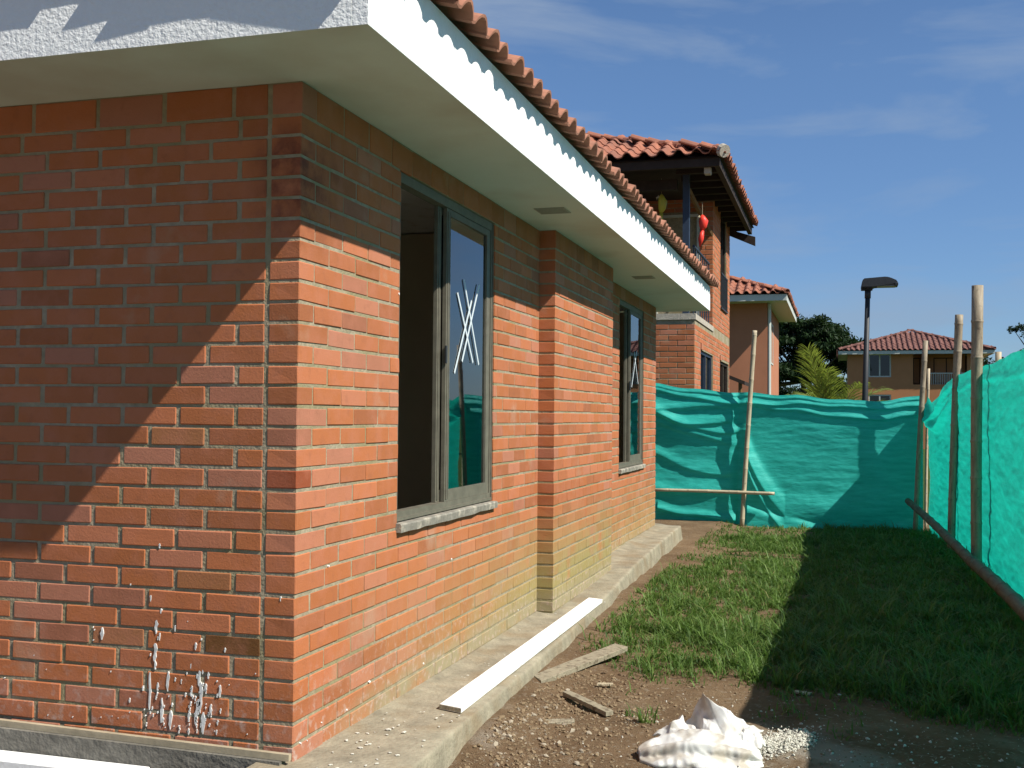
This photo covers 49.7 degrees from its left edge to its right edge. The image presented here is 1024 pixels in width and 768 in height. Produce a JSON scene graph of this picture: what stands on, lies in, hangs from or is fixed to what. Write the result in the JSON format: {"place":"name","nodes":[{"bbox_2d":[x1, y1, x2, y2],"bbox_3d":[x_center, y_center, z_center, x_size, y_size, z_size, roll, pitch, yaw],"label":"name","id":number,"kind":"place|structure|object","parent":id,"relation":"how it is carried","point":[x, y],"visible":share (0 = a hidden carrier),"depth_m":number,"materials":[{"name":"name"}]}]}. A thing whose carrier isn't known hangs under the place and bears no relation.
{"place":"outdoors","nodes":[
{"label":"outdoors","id":0,"kind":"place"},
{"bbox_2d":[448,449,1023,767],"bbox_3d":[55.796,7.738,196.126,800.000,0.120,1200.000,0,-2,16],"label":"ground","id":1,"kind":"structure","parent":0,"point":[693,532],"depth_m":5.66,"materials":[{"name":"soil"}]},
{"bbox_2d":[0,750,149,767],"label":"painted board","id":2,"kind":"object","parent":1,"relation":"on","point":[10,759],"visible":1,"depth_m":4.57,"materials":[{"name":"white paint"}]},
{"bbox_2d":[0,0,718,767],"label":"brick house","id":3,"kind":"structure","parent":1,"relation":"on","point":[326,368],"depth_m":4.78,"materials":[{"name":"orange brick"}]},
{"bbox_2d":[395,172,497,532],"bbox_3d":[-0.369,-0.142,6.262,0.133,1.804,1.606,0,-2,16],"label":"window","id":4,"kind":"structure","parent":3,"relation":"in","point":[461,480],"depth_m":6.45,"materials":[{"name":"grey metal"}]},
{"bbox_2d":[618,300,645,473],"bbox_3d":[1.280,0.042,12.090,0.131,1.802,1.517,0,-2,16],"label":"window","id":5,"kind":"structure","parent":3,"relation":"in","point":[633,317],"depth_m":12.28,"materials":[{"name":"grey metal"}]},
{"bbox_2d":[247,523,682,767],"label":"concrete ledge","id":6,"kind":"object","parent":1,"relation":"on","point":[632,561],"visible":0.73,"depth_m":5.52,"materials":[{"name":"beige concrete"}]},
{"bbox_2d":[0,718,290,761],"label":"concrete base","id":7,"kind":"object","parent":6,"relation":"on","point":[205,747],"visible":1,"depth_m":4.55,"materials":[{"name":"beige concrete"}]},
{"bbox_2d":[316,660,515,767],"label":"plaster crumbs","id":8,"kind":"object","parent":6,"relation":"on","point":[387,729],"visible":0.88,"depth_m":4.74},
{"bbox_2d":[439,598,601,712],"bbox_3d":[0.172,1.594,6.848,0.130,0.028,3.357,0,-2,16],"label":"white plank","id":9,"kind":"object","parent":6,"relation":"on","point":[461,700],"visible":1,"depth_m":6.23,"materials":[{"name":"paint"}]},
{"bbox_2d":[546,718,574,723],"bbox_3d":[0.236,1.683,5.515,0.166,0.014,0.071,1,-2,-8],"label":"wood chip","id":10,"kind":"object","parent":1,"relation":"on","point":[562,721],"visible":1,"depth_m":5.50,"materials":[{"name":"beige wood"}]},
{"bbox_2d":[534,644,627,682],"bbox_3d":[0.415,1.684,6.681,0.122,0.041,1.103,-1,-2,33],"label":"weathered board","id":11,"kind":"object","parent":1,"relation":"on","point":[579,663],"visible":0.98,"depth_m":6.63,"materials":[{"name":"beige wood"}]},
{"bbox_2d":[563,690,612,715],"bbox_3d":[0.396,1.684,5.846,0.054,0.032,0.442,1,-2,-29],"label":"wood offcut","id":12,"kind":"object","parent":1,"relation":"on","point":[591,704],"visible":1,"depth_m":5.81,"materials":[{"name":"beige wood"}]},
{"bbox_2d":[458,668,749,767],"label":"gravel","id":13,"kind":"structure","parent":1,"relation":"on","point":[519,763],"depth_m":5.47,"materials":[{"name":"gravel"}]},
{"bbox_2d":[597,682,612,685],"bbox_3d":[0.529,1.706,6.289,0.096,0.012,0.044,0,-2,1],"label":"wood chip","id":14,"kind":"object","parent":1,"relation":"on","point":[603,684],"visible":1,"depth_m":6.27,"materials":[{"name":"beige wood"}]},
{"bbox_2d":[586,131,758,392],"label":"brick house","id":15,"kind":"structure","parent":1,"relation":"on","point":[692,349],"depth_m":17.92,"materials":[{"name":"brick"}]},
{"bbox_2d":[656,178,666,219],"bbox_3d":[2.394,-2.842,17.631,0.154,0.869,0.157,2,-2,-38],"label":"hanging bird ornament","id":16,"kind":"object","parent":15,"relation":"hanging from","point":[662,202],"visible":0.82,"depth_m":17.59,"materials":[{"name":"wicker"}]},
{"bbox_2d":[656,214,699,313],"bbox_3d":[2.934,-2.010,19.644,0.780,1.990,0.060,0,-2,16],"label":"window","id":17,"kind":"structure","parent":15,"relation":"in","point":[691,215],"depth_m":19.55,"materials":[{"name":"metal"}]},
{"bbox_2d":[697,202,707,246],"bbox_3d":[2.996,-2.501,17.338,0.154,0.701,0.156,2,-2,-38],"label":"hanging bird ornament","id":18,"kind":"object","parent":15,"relation":"hanging from","point":[703,221],"visible":1,"depth_m":17.30,"materials":[{"name":"plastic"}]},
{"bbox_2d":[700,351,710,389],"bbox_3d":[3.218,0.238,18.591,0.062,1.520,1.800,0,-2,16],"label":"window","id":19,"kind":"structure","parent":15,"relation":"in","point":[705,375],"depth_m":18.60,"materials":[{"name":"blue glass"}]},
{"bbox_2d":[720,217,724,304],"bbox_3d":[4.002,-2.344,21.242,0.062,1.750,1.130,0,-2,16],"label":"window","id":20,"kind":"structure","parent":15,"relation":"in","point":[722,225],"depth_m":21.67,"materials":[{"name":"brown metal"}]},
{"bbox_2d":[720,361,726,391],"bbox_3d":[4.051,0.338,21.409,0.062,1.500,1.720,0,-2,16],"label":"window","id":21,"kind":"structure","parent":15,"relation":"in","point":[723,367],"depth_m":21.86,"materials":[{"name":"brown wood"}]},
{"bbox_2d":[564,526,798,687],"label":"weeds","id":22,"kind":"object","parent":1,"relation":"on","point":[746,686],"visible":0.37,"depth_m":7.57,"materials":[{"name":"plant"}]},
{"bbox_2d":[637,693,765,767],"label":"plastic sack","id":23,"kind":"object","parent":1,"relation":"on","point":[709,733],"visible":1,"depth_m":4.92,"materials":[{"name":"white plastic"}]},
{"bbox_2d":[729,375,748,392],"bbox_3d":[5.481,0.850,29.952,1.720,3.200,1.500,0,-2,16],"label":"lean to","id":24,"kind":"object","parent":1,"relation":"on","point":[740,382],"visible":0.13,"depth_m":29.10,"materials":[{"name":"brown wood"}]},
{"bbox_2d":[471,671,1022,767],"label":"earth crumbs","id":25,"kind":"object","parent":1,"relation":"on","point":[579,737],"visible":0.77,"depth_m":5.42,"materials":[{"name":"brown soil"}]},
{"bbox_2d":[740,330,756,525],"bbox_3d":[3.422,0.649,16.017,0.241,2.854,0.084,0,-2,20],"label":"bamboo pole","id":26,"kind":"object","parent":1,"relation":"on","point":[748,420],"visible":0.96,"depth_m":15.99,"materials":[{"name":"wood"}]},
{"bbox_2d":[655,488,774,494],"bbox_3d":[2.881,1.565,16.096,1.832,0.060,0.062,0,-2,17],"label":"bamboo pole","id":27,"kind":"object","parent":26,"relation":"attached to","point":[716,491],"visible":0.98,"depth_m":16.06,"materials":[{"name":"wood"}]},
{"bbox_2d":[693,725,822,766],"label":"white rubble","id":28,"kind":"object","parent":1,"relation":"on","point":[793,740],"visible":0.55,"depth_m":5.17,"materials":[{"name":"white gravel"}]},
{"bbox_2d":[729,276,798,394],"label":"tiled house","id":29,"kind":"structure","parent":1,"relation":"on","point":[763,310],"depth_m":36.29,"materials":[{"name":"paint"}]},
{"bbox_2d":[771,323,772,364],"bbox_3d":[8.923,-1.382,38.134,0.062,1.400,2.000,0,-2,16],"label":"window","id":30,"kind":"structure","parent":29,"relation":"in","point":[771,323],"depth_m":38.10,"materials":[{"name":"white metal"}]},
{"bbox_2d":[553,664,1020,767],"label":"lime crumbs","id":31,"kind":"object","parent":1,"relation":"on","point":[904,745],"visible":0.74,"depth_m":5.19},
{"bbox_2d":[655,383,922,529],"bbox_3d":[3.612,1.017,16.050,4.422,2.203,0.158,0,-2,16],"label":"shade net","id":32,"kind":"object","parent":1,"relation":"on","point":[813,462],"visible":0.78,"depth_m":15.94,"materials":[{"name":"teal fabric"}]},
{"bbox_2d":[795,690,811,694],"bbox_3d":[1.608,1.711,6.131,0.097,0.012,0.053,0,-2,29],"label":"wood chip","id":33,"kind":"object","parent":1,"relation":"on","point":[808,693],"visible":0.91,"depth_m":6.12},
{"bbox_2d":[779,381,846,398],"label":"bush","id":34,"kind":"object","parent":1,"relation":"on","point":[784,390],"visible":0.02,"depth_m":84.94,"materials":[{"name":"green plant"}]},
{"bbox_2d":[779,313,870,394],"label":"tree","id":35,"kind":"object","parent":1,"relation":"on","point":[821,332],"visible":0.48,"depth_m":77.37,"materials":[{"name":"green plant"}]},
{"bbox_2d":[793,342,892,400],"bbox_3d":[5.233,0.724,18.350,2.202,2.774,1.998,0,-2,16],"label":"palm","id":36,"kind":"object","parent":1,"relation":"on","point":[827,389],"visible":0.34,"depth_m":17.91,"materials":[{"name":"green plant"}]},
{"bbox_2d":[861,277,897,400],"bbox_3d":[5.267,0.252,15.940,0.555,3.576,0.300,0,-2,16],"label":"street lamp","id":37,"kind":"object","parent":1,"relation":"on","point":[868,285],"visible":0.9,"depth_m":15.97,"materials":[{"name":"black metal"}]},
{"bbox_2d":[837,329,995,448],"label":"orange house","id":38,"kind":"structure","parent":1,"relation":"on","point":[895,359],"depth_m":59.82,"materials":[{"name":"paint"}]},
{"bbox_2d":[868,354,890,376],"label":"window","id":39,"kind":"structure","parent":38,"relation":"in","point":[879,364],"depth_m":59.90,"materials":[{"name":"grey glass"}]},
{"bbox_2d":[868,394,890,400],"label":"window","id":40,"kind":"structure","parent":38,"relation":"in","point":[875,397],"depth_m":59.87,"materials":[{"name":"grey glass"}]},
{"bbox_2d":[913,358,919,383],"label":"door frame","id":41,"kind":"structure","parent":38,"relation":"in","point":[913,358],"depth_m":60.23,"materials":[{"name":"brown wood"}]},
{"bbox_2d":[933,358,952,383],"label":"window","id":42,"kind":"structure","parent":38,"relation":"in","point":[933,358],"depth_m":59.86,"materials":[{"name":"brown wood"}]},
{"bbox_2d":[913,340,927,530],"bbox_3d":[5.630,0.736,15.256,0.208,2.674,0.092,0,-2,16],"label":"bamboo pole","id":43,"kind":"object","parent":1,"relation":"on","point":[920,425],"visible":0.98,"depth_m":15.23,"materials":[{"name":"wood"}]},
{"bbox_2d":[924,368,929,529],"bbox_3d":[5.835,0.932,15.554,0.084,2.302,0.054,-1,-2,31],"label":"bamboo pole","id":44,"kind":"object","parent":1,"relation":"on","point":[926,450],"visible":0.84,"depth_m":15.54,"materials":[{"name":"wood"}]},
{"bbox_2d":[947,314,962,551],"bbox_3d":[5.239,0.592,13.082,0.188,2.829,0.108,0,-2,24],"label":"bamboo pole","id":45,"kind":"object","parent":1,"relation":"on","point":[954,430],"visible":0.84,"depth_m":13.05,"materials":[{"name":"wood"}]},
{"bbox_2d":[922,349,1023,598],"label":"shade net","id":46,"kind":"object","parent":1,"relation":"on","point":[1003,470],"visible":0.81,"depth_m":11.00,"materials":[{"name":"teal fabric"}]},
{"bbox_2d":[970,285,983,570],"bbox_3d":[4.688,0.473,11.160,0.121,2.942,0.136,1,-2,-29],"label":"bamboo pole","id":47,"kind":"object","parent":1,"relation":"on","point":[976,397],"visible":0.85,"depth_m":11.13,"materials":[{"name":"wood"}]},
{"bbox_2d":[983,356,994,365],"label":"tree","id":48,"kind":"object","parent":1,"relation":"on","point":[986,362],"visible":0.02,"depth_m":94.32,"materials":[{"name":"green plant"}]},
{"bbox_2d":[995,352,1001,361],"bbox_3d":[4.891,0.810,11.140,0.081,2.272,0.066,0,-2,1],"label":"bamboo pole","id":49,"kind":"object","parent":1,"relation":"on","point":[998,355],"visible":0.05,"depth_m":11.15,"materials":[{"name":"wood"}]},
{"bbox_2d":[1002,322,1023,357],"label":"tree","id":50,"kind":"object","parent":1,"relation":"on","point":[1019,326],"visible":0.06,"depth_m":90.18,"materials":[{"name":"green plant"}]},
{"bbox_2d":[468,531,1023,767],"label":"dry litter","id":51,"kind":"object","parent":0,"point":[761,724],"visible":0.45,"depth_m":5.29,"materials":[{"name":"plant"}]},
{"bbox_2d":[472,0,1023,388],"label":"sky","id":52,"kind":"structure","parent":0,"point":[865,138],"materials":[{"name":"blue"}]},
{"bbox_2d":[578,520,1023,740],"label":"grass","id":53,"kind":"structure","parent":0,"point":[989,682],"depth_m":7.93,"materials":[{"name":"green plant"}]},
{"bbox_2d":[970,558,1023,621],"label":"bamboo pole","id":54,"kind":"object","parent":53,"relation":"on","point":[1006,592],"visible":1,"depth_m":8.80,"materials":[{"name":"wood"}]},
{"bbox_2d":[905,498,976,573],"bbox_3d":[4.870,1.659,12.663,0.115,0.352,5.077,0,-2,13],"label":"bamboo pole","id":55,"kind":"object","parent":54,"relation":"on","point":[959,549],"visible":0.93,"depth_m":12.06,"materials":[{"name":"wood"}]}
]}

